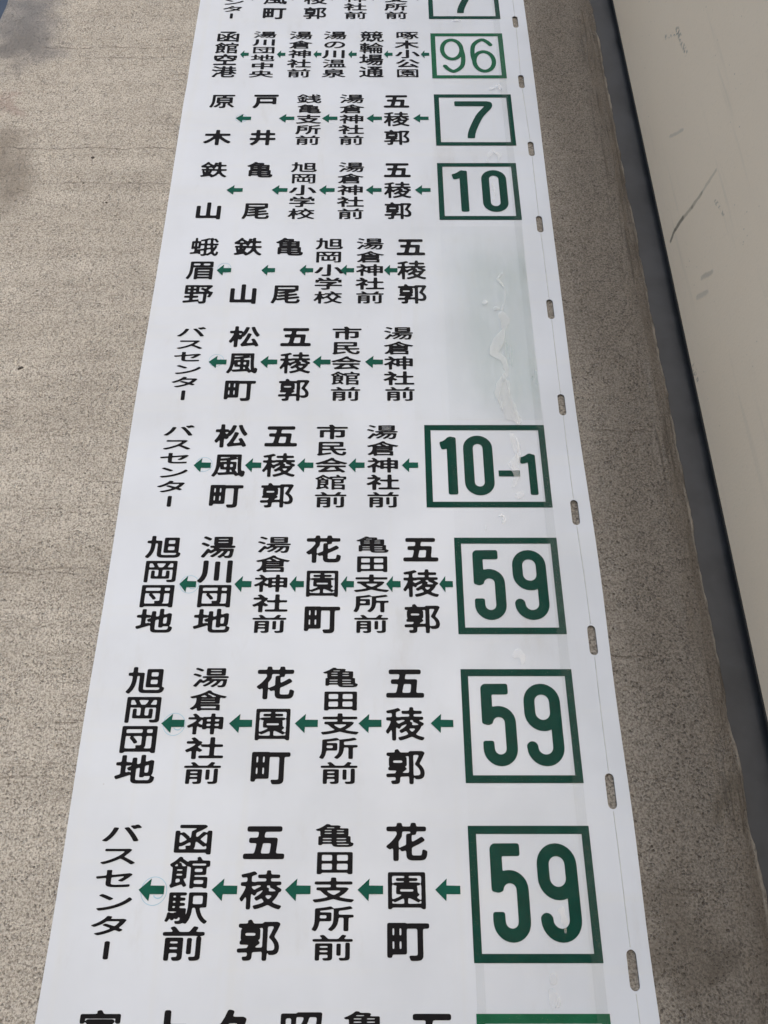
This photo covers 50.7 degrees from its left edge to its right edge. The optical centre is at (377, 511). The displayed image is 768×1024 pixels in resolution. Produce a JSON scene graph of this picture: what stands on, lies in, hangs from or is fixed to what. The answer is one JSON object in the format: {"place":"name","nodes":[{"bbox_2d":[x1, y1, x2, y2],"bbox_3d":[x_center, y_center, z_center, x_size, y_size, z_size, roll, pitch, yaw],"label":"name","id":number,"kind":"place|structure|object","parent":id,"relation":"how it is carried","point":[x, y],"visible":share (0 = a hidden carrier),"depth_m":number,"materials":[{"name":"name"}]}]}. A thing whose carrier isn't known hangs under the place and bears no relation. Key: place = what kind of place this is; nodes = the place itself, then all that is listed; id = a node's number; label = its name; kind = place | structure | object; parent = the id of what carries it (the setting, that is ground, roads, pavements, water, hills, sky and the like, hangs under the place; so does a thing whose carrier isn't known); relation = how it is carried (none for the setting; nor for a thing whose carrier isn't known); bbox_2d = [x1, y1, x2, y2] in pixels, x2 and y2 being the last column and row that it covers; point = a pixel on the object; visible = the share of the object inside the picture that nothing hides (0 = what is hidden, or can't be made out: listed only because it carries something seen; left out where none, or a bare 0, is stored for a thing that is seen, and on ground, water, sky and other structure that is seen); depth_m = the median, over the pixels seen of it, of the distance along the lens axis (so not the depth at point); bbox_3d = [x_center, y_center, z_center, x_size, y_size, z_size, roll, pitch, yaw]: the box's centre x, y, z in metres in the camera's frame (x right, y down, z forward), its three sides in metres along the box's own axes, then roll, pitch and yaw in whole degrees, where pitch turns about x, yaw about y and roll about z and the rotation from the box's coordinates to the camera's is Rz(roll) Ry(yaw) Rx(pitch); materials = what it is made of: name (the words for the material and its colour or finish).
{"place":"outdoors","nodes":[
{"label":"outdoors","id":0,"kind":"place"},
{"bbox_2d":[0,0,767,1023],"bbox_3d":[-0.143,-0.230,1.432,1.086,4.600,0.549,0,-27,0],"label":"ground","id":1,"kind":"structure","parent":0,"point":[92,94],"depth_m":1.05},
{"bbox_2d":[35,0,659,1023],"bbox_3d":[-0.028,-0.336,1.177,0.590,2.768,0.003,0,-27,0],"label":"route sign","id":2,"kind":"object","parent":1,"relation":"attached to","point":[351,746],"visible":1,"depth_m":0.96,"materials":[{"name":"white plastic"}]},
{"bbox_2d":[589,0,767,903],"bbox_3d":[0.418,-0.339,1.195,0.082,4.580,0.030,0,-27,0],"label":"steel trim","id":3,"kind":"structure","parent":1,"relation":"attached to","point":[747,716],"depth_m":1.06,"materials":[{"name":"metal"}]},
{"label":"ground","id":4,"kind":"structure","parent":0,"visible":0},
{"bbox_2d":[0,0,7,18],"bbox_3d":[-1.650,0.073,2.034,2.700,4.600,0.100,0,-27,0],"label":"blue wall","id":5,"kind":"structure","parent":4,"relation":"on","point":[3,4],"depth_m":2.94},
{"bbox_2d":[613,0,767,719],"bbox_3d":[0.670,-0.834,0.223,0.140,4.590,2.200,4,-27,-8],"label":"cream wall","id":6,"kind":"structure","parent":4,"relation":"on","point":[698,72],"depth_m":1.05,"materials":[{"name":"paint"}]}
]}

